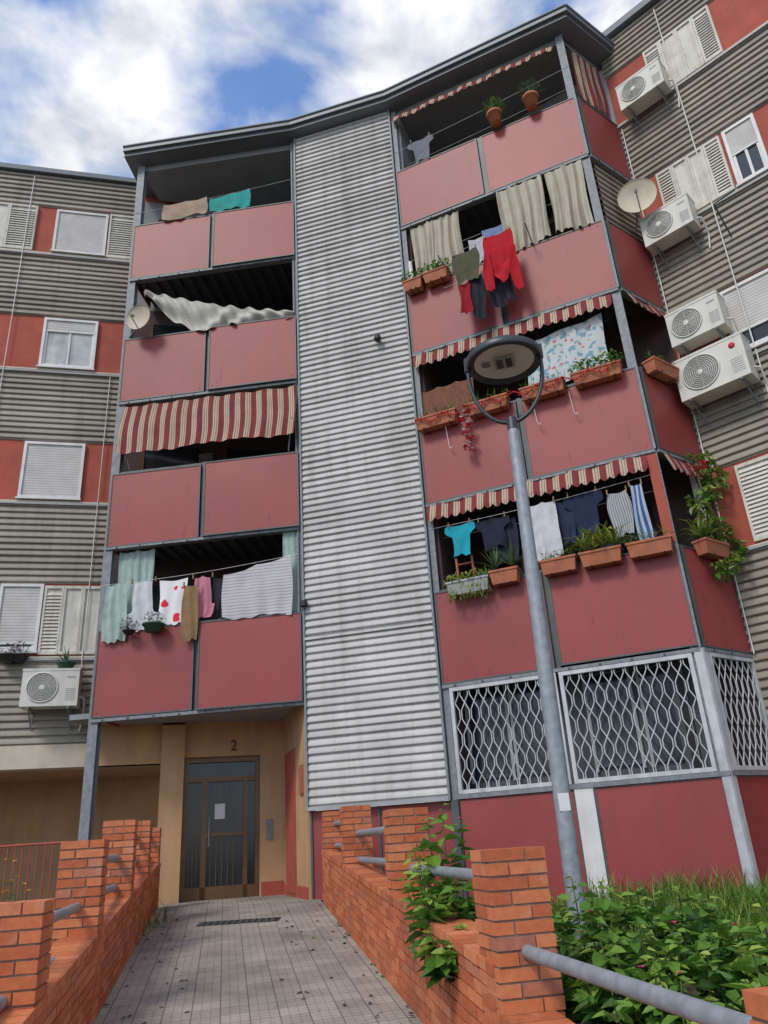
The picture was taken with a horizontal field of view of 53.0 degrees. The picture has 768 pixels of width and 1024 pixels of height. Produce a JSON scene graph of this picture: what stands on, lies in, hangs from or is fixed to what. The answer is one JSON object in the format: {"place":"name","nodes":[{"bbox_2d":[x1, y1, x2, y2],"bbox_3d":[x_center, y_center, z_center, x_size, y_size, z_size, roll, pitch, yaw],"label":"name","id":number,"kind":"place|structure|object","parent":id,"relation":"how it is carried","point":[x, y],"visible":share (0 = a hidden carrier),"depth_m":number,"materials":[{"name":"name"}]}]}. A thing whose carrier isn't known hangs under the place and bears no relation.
{"place":"outdoors","nodes":[
{"label":"outdoors","id":0,"kind":"place"},
{"bbox_2d":[53,895,422,1023],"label":"ramp pavement","id":1,"kind":"structure","parent":0,"point":[232,973],"depth_m":6.49,"materials":[{"name":"tile"}]},
{"bbox_2d":[69,706,311,904],"bbox_3d":[-2.823,4.488,11.769,3.773,2.770,2.155,-4,-23,0],"label":"entrance","id":2,"kind":"object","parent":1,"relation":"on","point":[233,824],"visible":0.92,"depth_m":12.25,"materials":[{"name":"beige paint"}]},
{"bbox_2d":[196,917,280,925],"bbox_3d":[-1.685,4.757,8.945,0.950,0.024,0.260,-4,-23,0],"label":"drain grate","id":3,"kind":"object","parent":1,"relation":"on","point":[239,921],"visible":1,"depth_m":8.92,"materials":[{"name":"metal"}]},
{"bbox_2d":[103,905,418,1023],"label":"fallen leaves","id":4,"kind":"object","parent":1,"relation":"on","point":[344,1004],"visible":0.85,"depth_m":6.28,"materials":[{"name":"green plant"}]},
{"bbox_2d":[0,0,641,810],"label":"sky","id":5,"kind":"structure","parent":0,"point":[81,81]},
{"bbox_2d":[421,377,473,415],"bbox_3d":[1.028,-1.736,12.381,0.968,0.751,0.025,-14,-25,22],"label":"towel","id":6,"kind":"object","parent":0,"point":[457,393],"visible":0.6,"depth_m":12.44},
{"bbox_2d":[559,932,743,1023],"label":"garden soil","id":7,"kind":"structure","parent":0,"point":[689,988],"depth_m":4.26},
{"bbox_2d":[0,0,767,901],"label":"wing walls","id":8,"kind":"structure","parent":7,"relation":"on","point":[40,794],"depth_m":14.11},
{"bbox_2d":[19,668,84,731],"bbox_3d":[-5.224,2.982,12.165,0.930,0.938,0.450,2,-24,-13],"label":"air conditioner","id":9,"kind":"object","parent":8,"relation":"attached to","point":[49,688],"visible":0.96,"depth_m":12.06,"materials":[{"name":"grey paint"}]},
{"bbox_2d":[123,3,613,197],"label":"roof","id":10,"kind":"structure","parent":8,"relation":"attached to","point":[586,39],"depth_m":15.08,"materials":[{"name":"metal"}]},
{"bbox_2d":[0,0,767,745],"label":"wing cladding","id":11,"kind":"structure","parent":8,"relation":"attached to","point":[44,542],"depth_m":13.26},
{"bbox_2d":[0,113,767,653],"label":"windows","id":12,"kind":"structure","parent":8,"relation":"attached to","point":[52,471],"depth_m":13.73,"materials":[{"name":"white glass"}]},
{"bbox_2d":[0,4,767,654],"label":"shutters","id":13,"kind":"object","parent":8,"relation":"on","point":[692,44],"visible":0.84,"depth_m":12.91,"materials":[{"name":"paint"}]},
{"bbox_2d":[113,70,765,893],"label":"balcony back walls","id":14,"kind":"structure","parent":8,"relation":"attached to","point":[649,330],"depth_m":12.85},
{"bbox_2d":[101,583,127,643],"bbox_3d":[-4.235,1.587,12.111,0.407,0.974,0.063,-5,-23,3],"label":"curtain","id":15,"kind":"object","parent":14,"relation":"hanging from","point":[114,610],"visible":0.99,"depth_m":12.11,"materials":[{"name":"fabric"}]},
{"bbox_2d":[118,549,154,613],"bbox_3d":[-4.036,1.267,12.441,0.607,1.390,0.089,-7,-24,8],"label":"curtain","id":16,"kind":"object","parent":14,"relation":"hanging from","point":[137,565],"visible":0.5,"depth_m":12.59,"materials":[{"name":"fabric"}]},
{"bbox_2d":[126,305,149,337],"bbox_3d":[-4.564,-3.506,14.183,0.363,0.488,0.660,9,-26,-27],"label":"satellite dish","id":17,"kind":"object","parent":14,"relation":"attached to","point":[138,317],"visible":1,"depth_m":14.10,"materials":[{"name":"beige paint"}]},
{"bbox_2d":[141,612,165,633],"bbox_3d":[-3.550,1.693,11.865,0.369,0.314,0.368,-4,-23,0],"label":"potted plant","id":18,"kind":"object","parent":14,"relation":"on","point":[153,627],"visible":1,"depth_m":11.75,"materials":[{"name":"green plant"}]},
{"bbox_2d":[157,578,187,624],"bbox_3d":[-3.328,1.419,12.117,0.474,0.772,0.046,-6,-23,5],"label":"hanging towel","id":19,"kind":"object","parent":14,"relation":"hanging from","point":[171,594],"visible":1,"depth_m":12.12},
{"bbox_2d":[162,197,207,219],"bbox_3d":[-3.970,-6.038,15.334,0.948,0.480,0.031,-6,-24,5],"label":"hanging towel","id":20,"kind":"object","parent":14,"relation":"hanging from","point":[179,210],"visible":1,"depth_m":15.33,"materials":[{"name":"fabric"}]},
{"bbox_2d":[181,581,198,641],"bbox_3d":[-3.008,1.536,11.919,0.279,0.962,0.046,-6,-23,4],"label":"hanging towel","id":21,"kind":"object","parent":14,"relation":"hanging from","point":[189,617],"visible":1,"depth_m":11.91,"materials":[{"name":"fabric"}]},
{"bbox_2d":[115,385,295,453],"bbox_3d":[-3.071,-1.596,13.288,3.168,1.070,0.206,-6,-24,6],"label":"striped awning","id":22,"kind":"object","parent":14,"relation":"attached to","point":[268,413],"visible":1,"depth_m":13.29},
{"bbox_2d":[144,290,293,330],"bbox_3d":[-3.105,-3.865,14.321,2.900,1.170,0.226,-6,-24,6],"label":"hanging lace cloth","id":23,"kind":"object","parent":14,"relation":"hanging from","point":[195,315],"visible":0.97,"depth_m":14.28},
{"bbox_2d":[213,577,224,618],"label":"hanging shirt","id":24,"kind":"object","parent":14,"relation":"hanging from","point":[217,586],"visible":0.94,"depth_m":12.11,"materials":[{"name":"fabric"}]},
{"bbox_2d":[221,554,292,619],"bbox_3d":[-1.975,1.169,11.973,1.138,0.992,0.037,-6,-24,5],"label":"hanging bed sheet","id":25,"kind":"object","parent":14,"relation":"hanging from","point":[258,589],"visible":1,"depth_m":11.94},
{"bbox_2d":[283,532,297,611],"bbox_3d":[-1.442,0.947,12.133,0.308,1.421,0.052,-7,-24,8],"label":"curtain","id":26,"kind":"object","parent":14,"relation":"hanging from","point":[289,542],"visible":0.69,"depth_m":12.25,"materials":[{"name":"fabric"}]},
{"bbox_2d":[293,109,451,810],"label":"cladding","id":27,"kind":"structure","parent":14,"relation":"attached to","point":[375,725],"depth_m":12.21,"materials":[{"name":"grey paint"}]},
{"bbox_2d":[101,66,665,585],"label":"clothes lines","id":28,"kind":"object","parent":14,"relation":"attached to","point":[447,286],"visible":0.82,"depth_m":12.35,"materials":[{"name":"white paint"}]},
{"bbox_2d":[126,576,157,631],"bbox_3d":[-3.811,1.459,12.141,0.541,0.888,0.053,-6,-24,6],"label":"hanging shirt","id":29,"kind":"object","parent":28,"relation":"hanging from","point":[142,603],"visible":0.92,"depth_m":12.14,"materials":[{"name":"fabric"}]},
{"bbox_2d":[192,572,214,618],"bbox_3d":[-2.850,1.321,12.086,0.419,0.755,0.058,-6,-24,6],"label":"hanging shirt","id":30,"kind":"object","parent":28,"relation":"hanging from","point":[205,606],"visible":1,"depth_m":12.07,"materials":[{"name":"fabric"}]},
{"bbox_2d":[208,188,250,211],"bbox_3d":[-3.078,-6.212,15.347,0.868,0.500,0.033,-6,-24,5],"label":"hanging towel","id":31,"kind":"object","parent":28,"relation":"hanging from","point":[238,199],"visible":1,"depth_m":15.34,"materials":[{"name":"fabric"}]},
{"bbox_2d":[408,132,432,162],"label":"hanging shirt","id":32,"kind":"object","parent":28,"relation":"hanging from","point":[420,148],"visible":1,"depth_m":14.50,"materials":[{"name":"fabric"}]},
{"bbox_2d":[445,518,474,556],"bbox_3d":[1.137,0.389,11.412,0.483,0.566,0.032,-14,-25,22],"label":"hanging shirt","id":33,"kind":"object","parent":28,"relation":"hanging from","point":[459,535],"visible":1,"depth_m":11.41,"materials":[{"name":"fabric"}]},
{"bbox_2d":[452,244,479,285],"bbox_3d":[1.353,-4.046,12.633,0.493,0.700,0.054,-14,-25,22],"label":"hanging shirt","id":34,"kind":"object","parent":28,"relation":"hanging from","point":[465,265],"visible":1,"depth_m":12.62,"materials":[{"name":"fabric"}]},
{"bbox_2d":[458,281,473,313],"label":"hanging trousers","id":35,"kind":"object","parent":28,"relation":"hanging from","point":[466,301],"visible":1,"depth_m":12.45,"materials":[{"name":"fabric"}]},
{"bbox_2d":[468,271,486,319],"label":"hanging trousers","id":36,"kind":"object","parent":28,"relation":"hanging from","point":[478,292],"visible":1,"depth_m":12.38,"materials":[{"name":"fabric"}]},
{"bbox_2d":[475,511,509,551],"bbox_3d":[1.595,0.290,11.251,0.549,0.547,0.057,-12,-25,19],"label":"hanging shirt","id":37,"kind":"object","parent":28,"relation":"hanging from","point":[491,530],"visible":0.98,"depth_m":11.25,"materials":[{"name":"fabric"}]},
{"bbox_2d":[489,273,514,307],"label":"hanging trousers","id":38,"kind":"object","parent":28,"relation":"hanging from","point":[501,293],"visible":0.64,"depth_m":12.23,"materials":[{"name":"fabric"}]},
{"bbox_2d":[482,226,523,290],"bbox_3d":[1.857,-4.007,12.292,0.602,1.302,0.122,-17,-26,27],"label":"hanging hoodie","id":39,"kind":"object","parent":28,"relation":"hanging from","point":[501,261],"visible":1,"depth_m":12.33,"materials":[{"name":"fabric"}]},
{"bbox_2d":[495,516,518,563],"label":"hanging trousers","id":40,"kind":"object","parent":28,"relation":"hanging from","point":[511,529],"visible":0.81,"depth_m":11.18,"materials":[{"name":"fabric"}]},
{"bbox_2d":[530,496,563,560],"bbox_3d":[2.264,0.252,10.833,0.417,0.931,0.062,-13,-25,20],"label":"hanging towel","id":41,"kind":"object","parent":28,"relation":"hanging from","point":[546,529],"visible":0.87,"depth_m":10.82,"materials":[{"name":"fabric"}]},
{"bbox_2d":[556,502,576,545],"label":"hanging shirt","id":42,"kind":"object","parent":28,"relation":"hanging from","point":[566,520],"visible":0.94,"depth_m":10.83,"materials":[{"name":"fabric"}]},
{"bbox_2d":[563,486,602,537],"bbox_3d":[2.808,0.010,10.740,0.559,0.709,0.052,-14,-25,22],"label":"hanging shirt","id":43,"kind":"object","parent":28,"relation":"hanging from","point":[583,508],"visible":0.89,"depth_m":10.74,"materials":[{"name":"fabric"}]},
{"bbox_2d":[606,485,633,537],"bbox_3d":[3.235,-0.002,10.521,0.326,0.712,0.047,-14,-25,22],"label":"hanging shirt","id":44,"kind":"object","parent":28,"relation":"hanging from","point":[619,508],"visible":0.99,"depth_m":10.51,"materials":[{"name":"fabric"}]},
{"bbox_2d":[628,479,653,539],"bbox_3d":[3.448,0.002,10.325,0.198,0.940,0.050,-13,-25,20],"label":"hanging shirt","id":45,"kind":"object","parent":28,"relation":"hanging from","point":[642,518],"visible":0.95,"depth_m":10.32,"materials":[{"name":"fabric"}]},
{"bbox_2d":[123,40,701,702],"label":"balcony slabs","id":46,"kind":"structure","parent":14,"relation":"attached to","point":[221,176],"depth_m":15.14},
{"bbox_2d":[78,34,752,895],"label":"balcony frames","id":47,"kind":"structure","parent":46,"relation":"attached to","point":[654,452],"depth_m":12.12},
{"bbox_2d":[92,99,749,726],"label":"balcony panels","id":48,"kind":"object","parent":47,"relation":"attached to","point":[628,605],"visible":0.93,"depth_m":11.94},
{"bbox_2d":[539,547,578,577],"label":"planter box","id":49,"kind":"object","parent":48,"relation":"attached to","point":[557,566],"visible":1,"depth_m":10.42,"materials":[{"name":"plastic"}]},
{"bbox_2d":[624,525,674,560],"bbox_3d":[3.469,0.362,10.057,0.652,0.445,0.266,-14,-25,22],"label":"planter box","id":50,"kind":"object","parent":48,"relation":"attached to","point":[640,550],"visible":1,"depth_m":9.97,"materials":[{"name":"plastic"}]},
{"bbox_2d":[401,267,424,295],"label":"planter box","id":51,"kind":"object","parent":14,"relation":"attached to","point":[413,285],"visible":0.95,"depth_m":13.25,"materials":[{"name":"plastic"}]},
{"bbox_2d":[410,220,434,277],"bbox_3d":[0.719,-4.594,13.651,0.447,1.330,0.107,-16,-26,26],"label":"curtain","id":52,"kind":"object","parent":14,"relation":"hanging from","point":[419,237],"visible":0.77,"depth_m":13.72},
{"bbox_2d":[419,258,451,287],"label":"planter box","id":53,"kind":"object","parent":14,"relation":"attached to","point":[438,274],"visible":0.98,"depth_m":13.10,"materials":[{"name":"plastic"}]},
{"bbox_2d":[414,401,459,433],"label":"planter box","id":54,"kind":"object","parent":14,"relation":"attached to","point":[442,421],"visible":0.83,"depth_m":12.08,"materials":[{"name":"ceramic"}]},
{"bbox_2d":[426,210,463,273],"bbox_3d":[1.079,-4.668,13.498,0.648,1.361,0.123,-12,-25,19],"label":"curtain","id":55,"kind":"object","parent":14,"relation":"hanging from","point":[447,239],"visible":0.75,"depth_m":13.55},
{"bbox_2d":[442,566,492,604],"bbox_3d":[1.203,1.056,10.928,0.780,0.526,0.378,-14,-25,22],"label":"planter box","id":56,"kind":"object","parent":14,"relation":"attached to","point":[460,588],"visible":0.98,"depth_m":10.89,"materials":[{"name":"grey paint"}]},
{"bbox_2d":[391,46,552,120],"bbox_3d":[1.598,-8.032,14.482,3.208,0.220,0.128,-14,-25,22],"label":"striped awning","id":57,"kind":"object","parent":14,"relation":"attached to","point":[491,74],"visible":1,"depth_m":14.42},
{"bbox_2d":[464,387,510,419],"bbox_3d":[1.606,-1.700,11.878,0.746,0.414,0.278,-14,-25,22],"label":"planter box","id":58,"kind":"object","parent":14,"relation":"attached to","point":[490,406],"visible":0.78,"depth_m":11.76,"materials":[{"name":"ceramic"}]},
{"bbox_2d":[477,95,506,127],"bbox_3d":[1.970,-7.191,13.818,0.602,0.587,0.533,11,-27,-30],"label":"potted plant","id":59,"kind":"object","parent":14,"relation":"on","point":[494,115],"visible":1,"depth_m":13.72,"materials":[{"name":"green plant"}]},
{"bbox_2d":[478,539,522,586],"bbox_3d":[1.691,0.690,10.824,0.852,0.669,0.664,-19,-28,31],"label":"planter box","id":60,"kind":"object","parent":14,"relation":"attached to","point":[502,577],"visible":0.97,"depth_m":10.74,"materials":[{"name":"ceramic"}]},
{"bbox_2d":[413,293,611,366],"bbox_3d":[1.963,-2.854,12.225,3.258,0.300,0.128,-14,-25,22],"label":"striped awning","id":61,"kind":"object","parent":14,"relation":"attached to","point":[564,314],"visible":0.84,"depth_m":12.15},
{"bbox_2d":[412,361,619,451],"bbox_3d":[1.936,-1.442,11.485,3.270,0.821,0.203,-14,-25,22],"label":"flower garland","id":62,"kind":"object","parent":14,"relation":"attached to","point":[464,432],"visible":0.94,"depth_m":11.68,"materials":[{"name":"red plant"}]},
{"bbox_2d":[496,174,550,251],"bbox_3d":[2.342,-4.956,12.896,0.798,1.463,0.111,-14,-25,22],"label":"curtain","id":63,"kind":"object","parent":14,"relation":"hanging from","point":[522,202],"visible":0.94,"depth_m":12.91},
{"bbox_2d":[513,78,548,111],"bbox_3d":[2.603,-7.361,13.573,0.648,0.587,0.520,12,-28,-33],"label":"potted plant","id":64,"kind":"object","parent":14,"relation":"on","point":[530,97],"visible":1,"depth_m":13.48,"materials":[{"name":"green plant"}]},
{"bbox_2d":[427,454,647,520],"bbox_3d":[2.131,-0.327,11.129,3.258,0.300,0.128,-14,-25,22],"label":"striped awning","id":65,"kind":"object","parent":14,"relation":"attached to","point":[586,476],"visible":0.94,"depth_m":11.04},
{"bbox_2d":[518,370,566,404],"bbox_3d":[2.370,-1.898,11.547,0.735,0.420,0.277,-16,-26,26],"label":"planter box","id":66,"kind":"object","parent":14,"relation":"attached to","point":[559,389],"visible":0.74,"depth_m":11.45,"materials":[{"name":"ceramic"}]},
{"bbox_2d":[528,313,609,384],"bbox_3d":[2.766,-2.430,11.777,1.277,1.030,0.044,-14,-25,22],"label":"hanging bed sheet","id":67,"kind":"object","parent":14,"relation":"hanging from","point":[563,349],"visible":0.7,"depth_m":11.75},
{"bbox_2d":[544,159,593,231],"bbox_3d":[3.024,-5.157,12.612,0.628,1.403,0.106,-13,-25,20],"label":"curtain","id":68,"kind":"object","parent":14,"relation":"hanging from","point":[566,187],"visible":1,"depth_m":12.62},
{"bbox_2d":[569,48,609,117],"bbox_3d":[3.745,-7.825,14.029,0.858,1.278,0.060,13,-28,-33],"label":"striped awning","id":69,"kind":"object","parent":14,"relation":"attached to","point":[589,86],"visible":1,"depth_m":14.04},
{"bbox_2d":[567,348,625,389],"bbox_3d":[3.112,-2.099,11.243,0.859,0.457,0.329,-14,-25,23],"label":"planter box","id":70,"kind":"object","parent":14,"relation":"attached to","point":[592,378],"visible":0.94,"depth_m":11.17,"materials":[{"name":"ceramic"}]},
{"bbox_2d":[563,520,637,569],"bbox_3d":[2.965,0.435,10.364,1.217,0.616,0.954,-4,-23,0],"label":"planter box","id":71,"kind":"object","parent":14,"relation":"attached to","point":[595,556],"visible":1,"depth_m":10.26,"materials":[{"name":"ceramic"}]},
{"bbox_2d":[592,163,643,241],"bbox_3d":[3.935,-5.121,12.840,1.030,1.301,0.044,13,-29,-34],"label":"side louvre","id":72,"kind":"object","parent":14,"relation":"attached to","point":[609,186],"visible":0.63,"depth_m":12.77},
{"bbox_2d":[617,178,656,231],"bbox_3d":[4.069,-5.065,12.560,0.491,0.609,0.706,4,-25,-18],"label":"satellite dish","id":73,"kind":"object","parent":14,"relation":"attached to","point":[637,195],"visible":1,"depth_m":12.49,"materials":[{"name":"beige paint"}]},
{"bbox_2d":[641,348,679,384],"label":"planter box","id":74,"kind":"object","parent":14,"relation":"attached to","point":[662,369],"visible":1,"depth_m":11.15,"materials":[{"name":"plastic"}]},
{"bbox_2d":[664,453,712,483],"bbox_3d":[4.283,-0.607,10.811,1.030,0.300,0.126,13,-28,-34],"label":"striped awning","id":75,"kind":"object","parent":14,"relation":"attached to","point":[676,464],"visible":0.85,"depth_m":10.74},
{"bbox_2d":[675,511,738,561],"bbox_3d":[4.385,0.344,10.376,1.097,0.621,0.984,-4,-23,0],"label":"planter box","id":76,"kind":"object","parent":14,"relation":"attached to","point":[707,544],"visible":0.98,"depth_m":10.19,"materials":[{"name":"ceramic"}]},
{"bbox_2d":[684,450,748,582],"bbox_3d":[4.511,0.050,10.509,0.943,2.005,0.444,13,-29,-34],"label":"climbing rose","id":77,"kind":"object","parent":76,"relation":"in","point":[721,566],"visible":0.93,"depth_m":10.47,"materials":[{"name":"green plant"}]},
{"bbox_2d":[615,57,679,130],"bbox_3d":[4.583,-7.194,13.336,0.890,0.918,0.450,-24,-31,39],"label":"air conditioner","id":78,"kind":"object","parent":8,"relation":"attached to","point":[643,88],"visible":1,"depth_m":13.26,"materials":[{"name":"grey paint"}]},
{"bbox_2d":[638,192,710,269],"bbox_3d":[4.648,-4.442,12.265,0.890,0.918,0.450,-24,-31,39],"label":"air conditioner","id":79,"kind":"object","parent":8,"relation":"attached to","point":[670,223],"visible":1,"depth_m":12.19,"materials":[{"name":"grey paint"}]},
{"bbox_2d":[664,290,738,354],"bbox_3d":[4.779,-2.671,11.482,0.890,0.938,0.450,-24,-31,39],"label":"air conditioner","id":80,"kind":"object","parent":8,"relation":"attached to","point":[699,322],"visible":0.91,"depth_m":11.41,"materials":[{"name":"grey paint"}]},
{"bbox_2d":[672,331,767,426],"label":"air conditioner","id":81,"kind":"object","parent":8,"relation":"attached to","point":[723,367],"visible":1,"depth_m":10.97,"materials":[{"name":"grey paint"}]},
{"bbox_2d":[321,850,499,1023],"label":"brick wall","id":82,"kind":"structure","parent":7,"relation":"on","point":[459,1000],"depth_m":5.39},
{"bbox_2d":[322,811,341,904],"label":"brick pillar","id":83,"kind":"structure","parent":82,"relation":"on","point":[331,835],"depth_m":9.89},
{"bbox_2d":[340,805,373,929],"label":"brick pillar","id":84,"kind":"structure","parent":82,"relation":"on","point":[354,819],"depth_m":8.27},
{"bbox_2d":[383,807,432,995],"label":"brick pillar","id":85,"kind":"structure","parent":82,"relation":"on","point":[402,836],"depth_m":5.94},
{"bbox_2d":[397,803,477,972],"bbox_3d":[0.473,2.540,5.192,0.757,1.079,1.066,-4,-23,0],"label":"flowering shrub","id":86,"kind":"object","parent":7,"relation":"on","point":[445,908],"visible":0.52,"depth_m":4.98,"materials":[{"name":"green plant"}]},
{"bbox_2d":[416,923,465,989],"bbox_3d":[0.370,2.562,4.467,0.372,0.306,0.714,-4,-23,0],"label":"flowering shrub","id":87,"kind":"object","parent":7,"relation":"on","point":[440,963],"visible":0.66,"depth_m":4.24,"materials":[{"name":"green plant"}]},
{"bbox_2d":[470,846,565,1023],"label":"brick pillar","id":88,"kind":"structure","parent":7,"relation":"on","point":[512,899],"depth_m":3.69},
{"bbox_2d":[464,335,586,938],"bbox_3d":[1.249,0.832,6.143,0.701,5.106,0.690,-4,-23,0],"label":"street lamp","id":89,"kind":"object","parent":7,"relation":"on","point":[502,359],"visible":0.92,"depth_m":6.25,"materials":[{"name":"metal"}]},
{"bbox_2d":[497,1010,574,1023],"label":"brick wall","id":90,"kind":"structure","parent":7,"relation":"on","point":[550,1017],"depth_m":3.45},
{"bbox_2d":[741,986,767,1023],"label":"brick pillar","id":91,"kind":"structure","parent":90,"relation":"on","point":[756,1003],"depth_m":1.86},
{"bbox_2d":[310,647,767,906],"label":"ground floor panels","id":92,"kind":"object","parent":7,"relation":"on","point":[642,830],"visible":0.61,"depth_m":9.60,"materials":[{"name":"paint"}]},
{"bbox_2d":[449,652,767,798],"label":"security grille","id":93,"kind":"object","parent":92,"relation":"on","point":[743,769],"visible":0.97,"depth_m":9.67,"materials":[{"name":"metal"}]},
{"bbox_2d":[551,876,671,988],"bbox_3d":[1.172,2.414,4.393,0.764,0.613,0.869,4,-25,-18],"label":"flowering shrub","id":94,"kind":"object","parent":7,"relation":"on","point":[587,940],"visible":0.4,"depth_m":4.34,"materials":[{"name":"green plant"}]},
{"bbox_2d":[559,913,717,1023],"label":"flowering shrub","id":95,"kind":"object","parent":7,"relation":"on","point":[585,1002],"visible":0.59,"depth_m":3.52,"materials":[{"name":"green plant"}]},
{"bbox_2d":[592,970,703,1023],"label":"flowering shrub","id":96,"kind":"object","parent":7,"relation":"on","point":[616,1017],"visible":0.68,"depth_m":3.01,"materials":[{"name":"green plant"}]},
{"bbox_2d":[594,882,766,977],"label":"flowering shrub","id":97,"kind":"object","parent":7,"relation":"on","point":[699,915],"visible":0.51,"depth_m":4.51,"materials":[{"name":"green plant"}]},
{"bbox_2d":[667,903,767,1011],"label":"flowering shrub","id":98,"kind":"object","parent":7,"relation":"on","point":[712,978],"visible":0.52,"depth_m":3.86,"materials":[{"name":"green plant"}]},
{"bbox_2d":[686,944,767,1023],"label":"flowering shrub","id":99,"kind":"object","parent":7,"relation":"on","point":[752,963],"visible":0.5,"depth_m":2.78,"materials":[{"name":"green plant"}]},
{"bbox_2d":[563,860,767,1012],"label":"grass","id":100,"kind":"structure","parent":0,"point":[735,905],"depth_m":6.50,"materials":[{"name":"green plant"}]},
{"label":"garden soil","id":101,"kind":"structure","parent":0,"visible":0},
{"bbox_2d":[0,841,64,901],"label":"metal fence","id":102,"kind":"object","parent":101,"relation":"on","point":[29,844],"visible":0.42,"depth_m":10.19,"materials":[{"name":"metal"}]},
{"bbox_2d":[0,863,160,1023],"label":"brick wall","id":103,"kind":"structure","parent":101,"relation":"on","point":[66,999],"depth_m":5.30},
{"bbox_2d":[0,898,56,1023],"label":"brick pillar","id":104,"kind":"structure","parent":103,"relation":"attached to","point":[26,930],"depth_m":3.75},
{"bbox_2d":[51,839,108,1019],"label":"brick pillar","id":105,"kind":"structure","parent":103,"relation":"attached to","point":[82,872],"depth_m":5.56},
{"bbox_2d":[102,819,137,962],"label":"brick pillar","id":106,"kind":"structure","parent":103,"relation":"attached to","point":[121,836],"depth_m":7.53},
{"bbox_2d":[134,820,152,925],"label":"brick pillar","id":107,"kind":"structure","parent":103,"relation":"attached to","point":[143,849],"depth_m":9.12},
{"bbox_2d":[150,827,161,908],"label":"brick pillar","id":108,"kind":"structure","parent":103,"relation":"attached to","point":[155,847],"depth_m":10.54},
{"bbox_2d":[0,820,751,1023],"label":"handrail","id":109,"kind":"object","parent":103,"relation":"on","point":[694,1009],"visible":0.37,"depth_m":2.86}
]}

